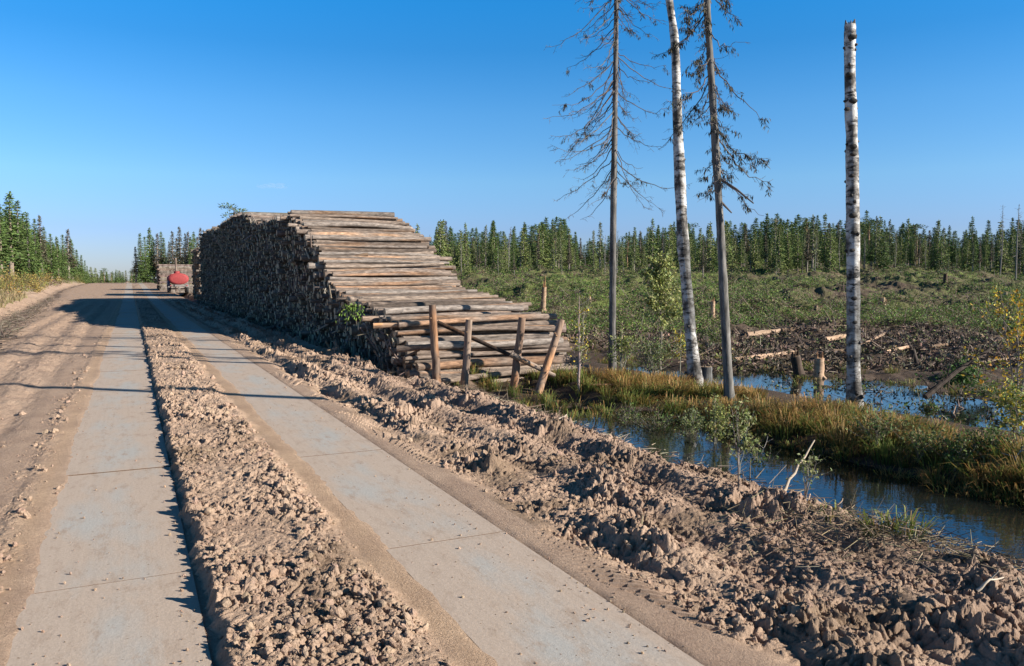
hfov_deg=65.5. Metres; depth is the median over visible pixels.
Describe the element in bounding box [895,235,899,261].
young conifer
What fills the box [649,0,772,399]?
dead spruce
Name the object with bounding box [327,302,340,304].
log
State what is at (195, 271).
log pile
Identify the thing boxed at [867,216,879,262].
young conifer
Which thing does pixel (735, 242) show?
young conifer
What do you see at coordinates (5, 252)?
spruce tree
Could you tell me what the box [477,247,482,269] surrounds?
withered spruce
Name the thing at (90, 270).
young conifer
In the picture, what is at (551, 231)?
spruce tree
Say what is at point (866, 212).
spruce tree
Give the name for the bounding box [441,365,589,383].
log
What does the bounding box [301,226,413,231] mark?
log
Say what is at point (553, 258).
young conifer
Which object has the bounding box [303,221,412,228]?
log
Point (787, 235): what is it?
young conifer
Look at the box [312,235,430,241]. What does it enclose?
log
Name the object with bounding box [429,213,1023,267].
forest
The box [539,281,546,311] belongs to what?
broken snag
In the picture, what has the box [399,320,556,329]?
log
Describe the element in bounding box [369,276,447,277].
log
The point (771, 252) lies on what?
young conifer
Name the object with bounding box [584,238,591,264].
spruce tree
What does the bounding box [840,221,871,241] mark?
pine tree
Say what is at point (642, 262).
young conifer
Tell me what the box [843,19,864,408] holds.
birch
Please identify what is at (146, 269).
spruce tree
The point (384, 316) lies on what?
log
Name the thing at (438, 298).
log
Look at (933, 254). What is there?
spruce tree
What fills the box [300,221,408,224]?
log
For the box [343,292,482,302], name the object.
log
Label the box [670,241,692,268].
young conifer
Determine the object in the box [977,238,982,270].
withered spruce
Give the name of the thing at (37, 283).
bush
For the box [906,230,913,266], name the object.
spruce tree
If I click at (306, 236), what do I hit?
log
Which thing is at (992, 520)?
water
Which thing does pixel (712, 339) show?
shrub
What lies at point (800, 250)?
young conifer
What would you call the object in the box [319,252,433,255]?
log
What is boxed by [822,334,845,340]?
fallen log
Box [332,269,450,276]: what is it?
log
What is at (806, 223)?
pine tree
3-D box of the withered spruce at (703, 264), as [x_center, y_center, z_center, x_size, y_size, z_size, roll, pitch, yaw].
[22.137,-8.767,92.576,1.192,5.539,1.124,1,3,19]
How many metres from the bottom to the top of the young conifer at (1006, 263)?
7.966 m
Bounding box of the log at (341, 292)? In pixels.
[339,290,395,293]
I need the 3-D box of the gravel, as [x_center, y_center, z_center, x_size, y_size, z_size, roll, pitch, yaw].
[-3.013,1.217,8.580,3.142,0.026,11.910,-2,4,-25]
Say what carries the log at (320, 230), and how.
on the log
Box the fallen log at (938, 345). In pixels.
[931,343,947,347]
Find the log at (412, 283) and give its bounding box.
[333,280,460,286]
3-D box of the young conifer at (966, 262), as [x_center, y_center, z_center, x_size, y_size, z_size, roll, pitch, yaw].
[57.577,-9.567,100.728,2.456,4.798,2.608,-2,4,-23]
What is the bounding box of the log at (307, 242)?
[306,240,393,245]
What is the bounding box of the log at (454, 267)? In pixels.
[325,263,455,269]
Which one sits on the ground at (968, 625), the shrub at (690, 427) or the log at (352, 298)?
the shrub at (690, 427)
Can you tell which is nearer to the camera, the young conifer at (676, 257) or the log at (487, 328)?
the log at (487, 328)
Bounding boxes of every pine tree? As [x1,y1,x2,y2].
[99,268,108,282]
[217,202,246,221]
[526,224,551,249]
[545,233,563,249]
[583,241,596,253]
[619,235,636,267]
[674,223,699,249]
[764,218,785,237]
[797,217,815,249]
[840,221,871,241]
[860,217,880,242]
[860,220,887,252]
[897,223,930,251]
[907,234,924,264]
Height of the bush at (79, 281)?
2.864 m
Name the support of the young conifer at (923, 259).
on the ground at (968, 625)
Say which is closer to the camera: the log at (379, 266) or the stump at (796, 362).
the stump at (796, 362)
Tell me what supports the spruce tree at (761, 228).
on the ground at (968, 625)
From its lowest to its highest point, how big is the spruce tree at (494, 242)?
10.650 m
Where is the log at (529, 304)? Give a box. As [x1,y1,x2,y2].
[377,302,531,312]
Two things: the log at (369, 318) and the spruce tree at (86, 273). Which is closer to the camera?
the log at (369, 318)
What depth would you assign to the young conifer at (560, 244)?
114.46 m
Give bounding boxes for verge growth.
[0,277,63,308]
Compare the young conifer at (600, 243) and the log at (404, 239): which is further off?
the young conifer at (600, 243)
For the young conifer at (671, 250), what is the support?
on the ground at (968, 625)
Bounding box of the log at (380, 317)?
[379,314,421,319]
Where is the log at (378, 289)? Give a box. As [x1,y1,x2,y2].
[348,289,405,290]
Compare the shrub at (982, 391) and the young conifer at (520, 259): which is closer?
the shrub at (982, 391)
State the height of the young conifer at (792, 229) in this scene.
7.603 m
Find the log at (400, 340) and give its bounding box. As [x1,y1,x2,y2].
[397,334,549,343]
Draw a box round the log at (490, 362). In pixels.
[415,356,582,370]
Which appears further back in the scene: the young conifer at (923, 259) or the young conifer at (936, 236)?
the young conifer at (923, 259)
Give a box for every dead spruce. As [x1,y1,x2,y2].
[544,0,689,369]
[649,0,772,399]
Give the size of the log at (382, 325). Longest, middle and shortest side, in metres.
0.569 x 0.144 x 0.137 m
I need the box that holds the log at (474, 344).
[406,337,563,349]
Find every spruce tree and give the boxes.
[0,206,21,276]
[0,237,10,275]
[1,191,33,278]
[4,200,46,279]
[15,212,45,277]
[19,212,39,268]
[29,218,52,276]
[41,226,57,271]
[43,234,67,277]
[53,235,76,279]
[53,236,67,277]
[67,239,82,278]
[71,249,87,283]
[79,255,90,282]
[83,261,90,282]
[131,233,147,281]
[135,237,156,282]
[139,227,154,282]
[148,236,158,283]
[151,232,167,280]
[161,237,167,262]
[186,237,193,263]
[188,232,197,253]
[448,226,455,252]
[448,236,454,264]
[454,241,461,266]
[470,227,479,258]
[476,232,487,267]
[480,240,487,266]
[486,223,498,266]
[487,222,501,262]
[496,233,499,260]
[509,238,515,267]
[510,229,517,262]
[511,226,520,259]
[516,222,529,257]
[524,229,534,265]
[528,224,549,268]
[549,219,555,261]
[550,217,564,261]
[556,229,563,267]
[562,221,566,251]
[572,232,583,265]
[572,236,580,265]
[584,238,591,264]
[623,227,643,266]
[624,231,631,261]
[654,225,661,258]
[661,228,667,251]
[688,222,694,255]
[691,228,696,251]
[702,225,711,263]
[711,239,717,272]
[728,220,734,248]
[737,222,750,260]
[751,228,758,261]
[756,228,764,264]
[759,221,766,263]
[761,213,770,259]
[763,222,773,264]
[772,219,786,269]
[781,220,785,245]
[793,218,801,255]
[800,231,806,262]
[815,215,821,263]
[818,230,823,265]
[836,230,841,261]
[860,210,873,243]
[861,231,868,263]
[865,231,877,268]
[872,220,895,268]
[897,224,904,256]
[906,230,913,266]
[909,224,917,256]
[923,235,938,269]
[946,225,956,257]
[947,231,957,264]
[950,241,957,265]
[959,231,965,258]
[961,216,984,270]
[974,231,980,261]
[980,220,994,250]
[992,231,999,260]
[1007,217,1015,248]
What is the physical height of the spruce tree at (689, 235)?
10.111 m
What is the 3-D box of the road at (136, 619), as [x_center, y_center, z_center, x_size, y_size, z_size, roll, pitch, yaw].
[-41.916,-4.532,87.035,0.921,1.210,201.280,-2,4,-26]
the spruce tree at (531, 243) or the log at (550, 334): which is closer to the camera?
the log at (550, 334)
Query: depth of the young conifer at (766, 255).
139.43 m
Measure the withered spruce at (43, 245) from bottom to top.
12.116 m
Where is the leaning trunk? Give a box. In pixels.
[919,319,1010,410]
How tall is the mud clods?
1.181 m
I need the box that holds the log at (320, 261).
[318,257,418,264]
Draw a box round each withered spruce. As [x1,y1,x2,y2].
[32,215,50,277]
[63,229,79,275]
[130,247,142,282]
[149,233,166,283]
[165,232,180,263]
[171,227,188,263]
[179,233,192,263]
[184,231,189,263]
[444,221,451,251]
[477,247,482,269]
[534,235,541,265]
[566,234,573,269]
[577,238,585,261]
[638,231,644,260]
[658,236,665,256]
[699,235,707,276]
[735,225,749,264]
[760,232,769,261]
[801,230,813,271]
[834,222,842,244]
[917,234,923,265]
[923,230,931,256]
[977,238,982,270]
[987,242,993,270]
[1014,227,1023,272]
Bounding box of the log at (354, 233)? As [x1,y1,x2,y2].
[307,232,418,236]
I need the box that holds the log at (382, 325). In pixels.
[373,323,396,328]
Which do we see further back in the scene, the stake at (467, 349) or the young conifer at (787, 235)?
the young conifer at (787, 235)
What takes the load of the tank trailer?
on the ground at (968, 625)
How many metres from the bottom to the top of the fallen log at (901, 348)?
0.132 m
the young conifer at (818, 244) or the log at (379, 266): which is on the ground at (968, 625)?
the young conifer at (818, 244)
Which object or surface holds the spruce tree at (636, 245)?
on the ground at (968, 625)
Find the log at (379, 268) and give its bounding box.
[323,268,439,271]
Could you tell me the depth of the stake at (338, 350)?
21.04 m
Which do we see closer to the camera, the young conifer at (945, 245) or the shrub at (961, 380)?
the shrub at (961, 380)
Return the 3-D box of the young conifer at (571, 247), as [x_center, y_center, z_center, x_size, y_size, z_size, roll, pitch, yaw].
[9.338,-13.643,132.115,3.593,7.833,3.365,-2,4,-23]
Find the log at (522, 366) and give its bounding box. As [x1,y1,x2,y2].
[411,362,578,370]
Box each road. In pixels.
[6,283,211,665]
[138,283,703,665]
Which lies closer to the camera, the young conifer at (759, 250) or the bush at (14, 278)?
the bush at (14, 278)
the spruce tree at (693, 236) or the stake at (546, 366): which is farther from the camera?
the spruce tree at (693, 236)
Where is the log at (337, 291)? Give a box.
[335,288,382,294]
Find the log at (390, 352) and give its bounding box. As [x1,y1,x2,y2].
[389,348,396,355]
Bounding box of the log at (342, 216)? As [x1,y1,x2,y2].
[289,214,397,218]
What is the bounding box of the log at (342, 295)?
[340,290,467,297]
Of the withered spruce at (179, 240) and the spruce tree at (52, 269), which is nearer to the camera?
the spruce tree at (52, 269)
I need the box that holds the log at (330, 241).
[316,240,349,241]
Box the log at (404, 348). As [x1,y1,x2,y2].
[396,344,429,351]
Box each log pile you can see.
[156,264,193,292]
[191,247,200,299]
[197,212,565,375]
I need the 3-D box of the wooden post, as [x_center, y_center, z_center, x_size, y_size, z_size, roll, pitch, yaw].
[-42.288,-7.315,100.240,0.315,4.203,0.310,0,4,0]
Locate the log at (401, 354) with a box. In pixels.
[398,349,510,355]
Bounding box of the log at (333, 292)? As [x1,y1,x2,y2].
[329,286,451,295]
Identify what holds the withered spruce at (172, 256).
on the ground at (968, 625)
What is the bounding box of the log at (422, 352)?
[415,350,570,355]
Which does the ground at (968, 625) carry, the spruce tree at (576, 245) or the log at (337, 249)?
the spruce tree at (576, 245)
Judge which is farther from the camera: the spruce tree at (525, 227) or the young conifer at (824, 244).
the spruce tree at (525, 227)
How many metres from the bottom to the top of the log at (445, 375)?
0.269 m
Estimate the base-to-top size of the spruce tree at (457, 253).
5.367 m
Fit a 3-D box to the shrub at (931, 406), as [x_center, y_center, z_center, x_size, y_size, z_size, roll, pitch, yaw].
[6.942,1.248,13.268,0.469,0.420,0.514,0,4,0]
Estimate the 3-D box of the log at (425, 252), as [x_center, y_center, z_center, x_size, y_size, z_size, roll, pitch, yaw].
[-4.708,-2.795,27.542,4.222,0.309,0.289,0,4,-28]
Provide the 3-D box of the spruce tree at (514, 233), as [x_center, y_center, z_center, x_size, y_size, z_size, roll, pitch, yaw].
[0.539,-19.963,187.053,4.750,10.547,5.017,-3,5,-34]
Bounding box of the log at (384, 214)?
[290,210,394,216]
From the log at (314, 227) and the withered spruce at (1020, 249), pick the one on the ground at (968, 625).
the withered spruce at (1020, 249)
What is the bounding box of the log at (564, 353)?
[505,349,566,355]
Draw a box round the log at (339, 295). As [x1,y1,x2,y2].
[338,293,406,297]
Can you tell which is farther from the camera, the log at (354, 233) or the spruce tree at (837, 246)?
the spruce tree at (837, 246)
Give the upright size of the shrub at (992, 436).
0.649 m
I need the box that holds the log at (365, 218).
[294,217,396,220]
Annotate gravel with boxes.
[4,378,685,665]
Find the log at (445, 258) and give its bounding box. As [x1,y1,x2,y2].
[321,250,451,260]
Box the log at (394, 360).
[391,353,546,363]
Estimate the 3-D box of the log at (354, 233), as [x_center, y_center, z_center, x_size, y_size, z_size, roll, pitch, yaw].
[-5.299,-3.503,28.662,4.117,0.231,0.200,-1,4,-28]
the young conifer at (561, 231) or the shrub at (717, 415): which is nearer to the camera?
the shrub at (717, 415)
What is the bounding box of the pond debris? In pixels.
[764,354,1023,423]
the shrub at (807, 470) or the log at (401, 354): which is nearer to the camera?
the shrub at (807, 470)
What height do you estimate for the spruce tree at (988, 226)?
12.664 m
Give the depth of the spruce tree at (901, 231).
193.40 m
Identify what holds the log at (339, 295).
on the log
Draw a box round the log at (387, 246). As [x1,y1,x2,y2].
[313,244,426,248]
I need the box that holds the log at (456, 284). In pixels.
[328,280,459,285]
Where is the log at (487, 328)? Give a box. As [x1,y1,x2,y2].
[396,326,555,335]
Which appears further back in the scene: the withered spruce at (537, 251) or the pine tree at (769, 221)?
the pine tree at (769, 221)
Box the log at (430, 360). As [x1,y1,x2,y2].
[403,354,557,363]
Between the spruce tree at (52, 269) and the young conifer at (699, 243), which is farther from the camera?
the spruce tree at (52, 269)
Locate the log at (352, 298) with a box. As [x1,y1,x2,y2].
[346,292,489,302]
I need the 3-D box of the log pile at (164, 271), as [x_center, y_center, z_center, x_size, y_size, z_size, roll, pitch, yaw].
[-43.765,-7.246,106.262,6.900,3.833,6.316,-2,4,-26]
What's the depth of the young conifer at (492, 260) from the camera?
133.81 m
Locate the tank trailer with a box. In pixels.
[167,271,188,292]
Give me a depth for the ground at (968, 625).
6.43 m
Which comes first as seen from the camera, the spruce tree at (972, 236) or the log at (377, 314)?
the log at (377, 314)
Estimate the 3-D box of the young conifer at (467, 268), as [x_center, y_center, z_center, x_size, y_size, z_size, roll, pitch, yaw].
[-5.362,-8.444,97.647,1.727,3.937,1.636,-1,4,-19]
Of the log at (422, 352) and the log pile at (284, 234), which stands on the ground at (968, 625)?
the log pile at (284, 234)
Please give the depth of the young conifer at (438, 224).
129.40 m
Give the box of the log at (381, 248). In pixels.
[366,248,397,248]
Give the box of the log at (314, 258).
[312,253,367,261]
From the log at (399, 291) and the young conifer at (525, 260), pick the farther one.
the young conifer at (525, 260)
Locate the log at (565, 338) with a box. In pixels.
[404,337,567,344]
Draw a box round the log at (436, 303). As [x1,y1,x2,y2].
[369,300,509,314]
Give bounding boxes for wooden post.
[175,258,177,291]
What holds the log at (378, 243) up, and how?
on the log at (381, 248)
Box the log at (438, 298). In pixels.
[358,295,497,301]
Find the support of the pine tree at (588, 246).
on the ground at (968, 625)
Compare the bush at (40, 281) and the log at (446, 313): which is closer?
the log at (446, 313)
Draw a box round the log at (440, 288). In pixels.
[339,287,464,290]
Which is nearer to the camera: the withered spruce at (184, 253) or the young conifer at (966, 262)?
the young conifer at (966, 262)
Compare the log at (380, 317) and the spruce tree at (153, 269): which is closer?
the log at (380, 317)
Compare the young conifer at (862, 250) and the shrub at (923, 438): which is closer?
the shrub at (923, 438)
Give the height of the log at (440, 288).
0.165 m
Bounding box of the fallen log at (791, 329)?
[781,327,795,331]
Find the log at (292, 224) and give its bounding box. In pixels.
[288,223,297,226]
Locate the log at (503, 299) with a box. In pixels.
[366,298,504,302]
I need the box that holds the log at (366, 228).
[302,223,414,232]
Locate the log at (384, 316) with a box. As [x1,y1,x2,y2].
[383,312,540,317]
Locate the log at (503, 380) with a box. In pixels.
[446,377,525,385]
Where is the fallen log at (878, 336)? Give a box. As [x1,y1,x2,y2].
[861,332,885,345]
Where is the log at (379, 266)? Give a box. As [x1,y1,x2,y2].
[325,262,443,267]
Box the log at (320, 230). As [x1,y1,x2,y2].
[311,229,419,233]
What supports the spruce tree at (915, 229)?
on the ground at (968, 625)
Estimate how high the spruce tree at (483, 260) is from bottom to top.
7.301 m
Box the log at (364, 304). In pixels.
[361,300,503,306]
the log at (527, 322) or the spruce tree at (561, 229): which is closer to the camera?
the log at (527, 322)
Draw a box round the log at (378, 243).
[313,242,428,248]
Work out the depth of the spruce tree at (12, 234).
110.03 m
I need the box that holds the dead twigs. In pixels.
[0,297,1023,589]
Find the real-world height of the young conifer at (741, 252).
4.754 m
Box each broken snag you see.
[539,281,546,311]
[710,299,717,320]
[910,347,921,367]
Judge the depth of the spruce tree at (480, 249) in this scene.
165.67 m
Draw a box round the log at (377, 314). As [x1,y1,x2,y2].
[375,311,519,315]
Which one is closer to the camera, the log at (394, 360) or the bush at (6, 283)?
the log at (394, 360)
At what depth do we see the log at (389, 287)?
25.61 m
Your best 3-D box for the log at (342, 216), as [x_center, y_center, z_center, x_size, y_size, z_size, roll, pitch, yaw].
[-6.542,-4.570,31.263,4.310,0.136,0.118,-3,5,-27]
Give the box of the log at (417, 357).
[403,347,571,360]
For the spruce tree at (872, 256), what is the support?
on the ground at (968, 625)
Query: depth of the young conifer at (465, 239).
136.81 m
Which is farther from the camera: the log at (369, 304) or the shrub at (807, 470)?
the log at (369, 304)
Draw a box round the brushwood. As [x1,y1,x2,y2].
[547,297,1023,374]
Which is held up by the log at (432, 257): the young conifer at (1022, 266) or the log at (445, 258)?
the log at (445, 258)
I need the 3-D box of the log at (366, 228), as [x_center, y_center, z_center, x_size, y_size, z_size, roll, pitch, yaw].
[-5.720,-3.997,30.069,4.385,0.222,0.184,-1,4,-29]
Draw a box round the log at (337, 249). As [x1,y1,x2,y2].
[317,246,436,252]
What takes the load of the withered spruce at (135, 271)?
on the ground at (968, 625)
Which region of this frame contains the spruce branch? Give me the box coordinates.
[339,300,364,323]
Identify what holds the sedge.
on the ground at (968, 625)
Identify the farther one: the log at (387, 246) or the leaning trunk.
the log at (387, 246)
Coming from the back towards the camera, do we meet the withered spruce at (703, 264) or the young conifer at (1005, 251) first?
the young conifer at (1005, 251)
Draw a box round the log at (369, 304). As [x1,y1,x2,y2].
[367,301,501,307]
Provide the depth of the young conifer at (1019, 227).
114.08 m
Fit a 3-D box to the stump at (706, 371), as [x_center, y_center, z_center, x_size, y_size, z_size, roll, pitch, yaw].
[4.414,1.011,18.195,0.734,0.614,0.662,0,4,0]
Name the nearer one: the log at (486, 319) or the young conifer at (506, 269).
the log at (486, 319)
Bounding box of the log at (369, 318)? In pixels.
[361,311,510,321]
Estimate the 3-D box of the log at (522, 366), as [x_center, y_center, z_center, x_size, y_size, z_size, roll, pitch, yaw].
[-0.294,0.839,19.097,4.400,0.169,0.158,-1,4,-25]
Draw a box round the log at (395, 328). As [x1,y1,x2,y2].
[390,321,399,329]
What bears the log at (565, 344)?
on the log at (422, 352)
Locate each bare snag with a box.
[507,230,511,262]
[603,235,608,270]
[616,236,619,272]
[839,226,843,269]
[861,236,866,268]
[995,206,1007,275]
[1011,205,1023,279]
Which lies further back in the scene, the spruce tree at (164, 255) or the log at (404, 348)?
the spruce tree at (164, 255)
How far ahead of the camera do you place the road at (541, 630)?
5.22 m
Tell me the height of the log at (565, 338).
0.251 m
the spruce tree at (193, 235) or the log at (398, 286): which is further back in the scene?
the spruce tree at (193, 235)
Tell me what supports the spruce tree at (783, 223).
on the ground at (968, 625)
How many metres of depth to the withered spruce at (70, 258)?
199.46 m
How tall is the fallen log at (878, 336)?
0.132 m
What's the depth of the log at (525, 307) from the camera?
22.21 m
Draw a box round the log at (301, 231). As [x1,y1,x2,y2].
[296,229,310,233]
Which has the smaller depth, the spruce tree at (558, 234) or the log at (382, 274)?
the log at (382, 274)
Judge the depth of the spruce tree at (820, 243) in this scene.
144.96 m
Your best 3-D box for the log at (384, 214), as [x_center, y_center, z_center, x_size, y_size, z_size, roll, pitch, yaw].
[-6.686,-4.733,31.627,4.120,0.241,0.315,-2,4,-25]
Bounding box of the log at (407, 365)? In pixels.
[404,354,563,367]
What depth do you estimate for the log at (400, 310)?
21.20 m
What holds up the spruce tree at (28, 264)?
on the ground at (968, 625)
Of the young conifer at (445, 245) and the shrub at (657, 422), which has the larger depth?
the young conifer at (445, 245)
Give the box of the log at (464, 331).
[401,325,555,335]
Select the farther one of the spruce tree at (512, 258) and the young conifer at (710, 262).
the spruce tree at (512, 258)
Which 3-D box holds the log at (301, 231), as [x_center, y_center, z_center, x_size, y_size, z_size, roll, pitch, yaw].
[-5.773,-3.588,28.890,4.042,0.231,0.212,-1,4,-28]
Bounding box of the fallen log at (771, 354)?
[732,350,797,361]
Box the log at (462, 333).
[437,320,511,357]
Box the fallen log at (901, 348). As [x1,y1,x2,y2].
[882,345,909,352]
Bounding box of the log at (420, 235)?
[306,232,422,236]
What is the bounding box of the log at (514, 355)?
[510,351,555,377]
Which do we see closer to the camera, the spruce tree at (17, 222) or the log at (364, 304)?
the log at (364, 304)
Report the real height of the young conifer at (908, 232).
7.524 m
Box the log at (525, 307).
[375,305,527,312]
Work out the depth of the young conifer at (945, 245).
111.48 m
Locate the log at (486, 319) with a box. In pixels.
[398,313,556,327]
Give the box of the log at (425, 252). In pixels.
[314,245,433,253]
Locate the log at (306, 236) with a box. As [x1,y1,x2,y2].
[304,234,420,242]
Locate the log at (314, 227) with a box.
[307,225,364,230]
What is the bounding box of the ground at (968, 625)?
[0,263,1023,665]
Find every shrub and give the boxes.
[567,290,602,323]
[567,295,596,392]
[600,327,647,369]
[606,400,648,424]
[621,327,678,378]
[625,400,688,431]
[672,405,707,436]
[683,317,734,350]
[691,392,734,443]
[716,391,771,480]
[730,445,788,462]
[786,448,832,498]
[839,400,909,445]
[892,404,967,462]
[915,349,1008,396]
[915,399,944,420]
[925,425,992,470]
[955,417,1023,458]
[965,379,998,401]
[967,376,1023,445]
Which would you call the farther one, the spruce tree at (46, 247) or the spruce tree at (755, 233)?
the spruce tree at (46, 247)
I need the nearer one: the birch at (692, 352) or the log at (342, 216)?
the birch at (692, 352)
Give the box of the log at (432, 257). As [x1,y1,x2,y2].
[326,255,439,258]
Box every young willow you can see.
[518,288,530,311]
[635,248,696,368]
[668,328,698,370]
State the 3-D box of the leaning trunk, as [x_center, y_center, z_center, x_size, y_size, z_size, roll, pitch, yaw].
[8.358,0.563,14.577,1.984,1.638,0.968,-2,4,-30]
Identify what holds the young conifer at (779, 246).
on the ground at (968, 625)
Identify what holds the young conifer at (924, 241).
on the ground at (968, 625)
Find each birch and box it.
[665,0,703,386]
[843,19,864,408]
[961,285,1023,415]
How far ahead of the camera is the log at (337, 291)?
24.57 m
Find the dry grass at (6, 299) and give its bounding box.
[0,285,27,307]
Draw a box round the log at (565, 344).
[405,341,568,354]
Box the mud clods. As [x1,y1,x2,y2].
[0,345,1023,665]
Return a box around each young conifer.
[89,267,95,282]
[433,219,454,270]
[434,221,439,253]
[435,219,452,264]
[451,230,467,271]
[459,223,473,267]
[461,248,472,276]
[470,242,476,267]
[480,224,491,265]
[486,241,497,267]
[491,249,496,267]
[496,235,509,267]
[497,235,510,266]
[497,248,504,273]
[503,253,509,271]
[512,227,532,266]
[518,244,522,266]
[527,246,532,268]
[532,223,546,266]
[533,252,539,269]
[535,228,550,266]
[547,222,572,267]
[548,240,557,269]
[549,227,560,265]
[558,233,564,266]
[560,254,563,273]
[563,227,578,266]
[588,231,598,265]
[591,255,597,274]
[593,221,606,267]
[599,253,603,274]
[618,242,627,268]
[628,230,640,267]
[629,236,639,269]
[629,256,636,275]
[640,247,646,267]
[642,227,651,266]
[643,218,658,267]
[661,225,674,261]
[665,225,676,254]
[666,234,676,263]
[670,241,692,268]
[689,240,695,265]
[694,228,705,262]
[698,221,717,271]
[724,220,738,268]
[725,236,730,271]
[726,223,734,268]
[730,239,738,265]
[734,236,738,261]
[737,239,745,266]
[743,243,747,264]
[744,235,760,268]
[747,239,754,269]
[758,239,763,264]
[764,240,768,261]
[764,242,773,268]
[768,220,778,256]
[770,225,786,271]
[774,254,778,274]
[779,256,782,272]
[782,223,796,271]
[783,236,794,271]
[784,220,796,265]
[791,227,803,270]
[795,235,806,263]
[801,230,806,260]
[808,215,821,269]
[816,235,820,267]
[817,213,835,267]
[820,234,839,268]
[822,227,838,271]
[832,232,838,265]
[834,237,840,263]
[837,242,844,265]
[838,234,845,258]
[860,233,863,263]
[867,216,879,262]
[867,217,891,263]
[870,235,888,268]
[887,220,897,261]
[892,244,897,263]
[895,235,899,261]
[895,236,903,262]
[899,218,915,264]
[911,236,918,263]
[917,234,930,264]
[920,246,927,265]
[928,220,941,263]
[930,220,942,266]
[935,236,946,270]
[936,233,952,267]
[939,228,948,270]
[955,242,961,266]
[956,238,977,271]
[962,222,975,263]
[968,240,977,270]
[977,229,990,267]
[983,246,989,269]
[987,233,994,263]
[988,220,1014,273]
[1003,240,1008,270]
[1004,228,1016,265]
[1008,243,1012,263]
[1010,223,1023,267]
[1013,243,1019,269]
[1017,248,1023,272]
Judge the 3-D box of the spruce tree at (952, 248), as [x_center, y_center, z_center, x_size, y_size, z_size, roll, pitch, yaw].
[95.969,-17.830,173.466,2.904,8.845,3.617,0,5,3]
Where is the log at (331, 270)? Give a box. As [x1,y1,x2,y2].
[326,269,353,271]
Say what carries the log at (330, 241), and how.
on the log at (381, 248)
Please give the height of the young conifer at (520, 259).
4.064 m
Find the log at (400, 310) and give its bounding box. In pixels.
[383,305,523,314]
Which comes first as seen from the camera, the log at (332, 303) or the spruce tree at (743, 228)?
the log at (332, 303)
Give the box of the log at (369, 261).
[323,260,448,263]
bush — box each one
[0,262,22,293]
[0,269,25,291]
[9,269,21,285]
[15,273,31,291]
[19,269,33,285]
[22,274,36,286]
[26,269,48,287]
[26,276,45,290]
[27,282,41,292]
[60,271,73,283]
[74,271,86,282]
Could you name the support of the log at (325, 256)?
on the log
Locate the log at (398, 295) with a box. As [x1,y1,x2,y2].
[373,295,423,295]
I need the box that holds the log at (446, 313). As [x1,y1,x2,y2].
[379,312,513,322]
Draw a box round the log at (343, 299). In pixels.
[336,297,345,301]
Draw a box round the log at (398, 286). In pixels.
[333,285,461,287]
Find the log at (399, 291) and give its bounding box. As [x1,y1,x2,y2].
[345,289,476,293]
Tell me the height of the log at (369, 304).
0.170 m
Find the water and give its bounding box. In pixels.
[484,361,1023,571]
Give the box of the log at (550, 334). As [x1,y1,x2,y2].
[401,332,553,337]
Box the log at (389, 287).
[335,285,455,287]
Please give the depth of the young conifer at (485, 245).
139.93 m
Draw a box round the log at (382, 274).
[332,273,456,276]
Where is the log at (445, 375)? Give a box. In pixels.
[418,368,583,379]
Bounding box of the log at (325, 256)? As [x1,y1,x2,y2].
[318,255,439,260]
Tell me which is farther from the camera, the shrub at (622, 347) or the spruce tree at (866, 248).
the spruce tree at (866, 248)
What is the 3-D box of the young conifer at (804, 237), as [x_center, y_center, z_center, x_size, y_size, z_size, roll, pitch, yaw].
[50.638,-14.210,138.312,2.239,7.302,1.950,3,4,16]
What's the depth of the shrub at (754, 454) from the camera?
11.10 m
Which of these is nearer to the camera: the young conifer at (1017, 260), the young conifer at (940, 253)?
the young conifer at (940, 253)
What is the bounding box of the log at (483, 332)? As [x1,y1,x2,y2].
[426,331,542,334]
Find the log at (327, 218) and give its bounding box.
[299,216,404,222]
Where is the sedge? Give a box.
[451,337,1023,541]
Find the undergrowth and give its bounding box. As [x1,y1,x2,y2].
[449,257,1023,336]
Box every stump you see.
[701,364,718,385]
[790,349,807,376]
[810,351,825,378]
[942,273,949,283]
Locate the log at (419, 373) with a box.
[407,370,575,376]
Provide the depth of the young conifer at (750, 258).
108.56 m
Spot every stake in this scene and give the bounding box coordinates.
[333,340,342,353]
[429,305,440,382]
[460,319,471,390]
[509,317,525,389]
[534,319,564,393]
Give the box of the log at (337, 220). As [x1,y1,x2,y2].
[302,219,410,226]
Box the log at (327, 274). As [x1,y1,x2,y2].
[324,271,434,277]
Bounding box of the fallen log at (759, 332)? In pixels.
[744,329,780,335]
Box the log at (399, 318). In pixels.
[385,313,535,320]
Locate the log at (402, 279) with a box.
[329,276,456,280]
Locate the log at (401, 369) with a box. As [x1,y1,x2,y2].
[397,367,404,372]
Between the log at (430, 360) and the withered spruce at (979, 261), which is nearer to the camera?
the log at (430, 360)
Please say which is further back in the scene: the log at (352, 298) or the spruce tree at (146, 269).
the spruce tree at (146, 269)
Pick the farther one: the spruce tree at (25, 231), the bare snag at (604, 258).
the spruce tree at (25, 231)
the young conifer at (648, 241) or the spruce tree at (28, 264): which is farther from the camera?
the young conifer at (648, 241)
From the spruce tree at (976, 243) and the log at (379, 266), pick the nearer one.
the log at (379, 266)
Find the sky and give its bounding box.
[0,0,1023,280]
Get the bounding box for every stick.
[783,440,814,490]
[976,571,1003,591]
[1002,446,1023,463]
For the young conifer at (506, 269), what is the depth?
109.05 m
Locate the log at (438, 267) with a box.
[324,266,452,269]
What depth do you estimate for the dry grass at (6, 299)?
58.98 m
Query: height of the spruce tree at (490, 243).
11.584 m

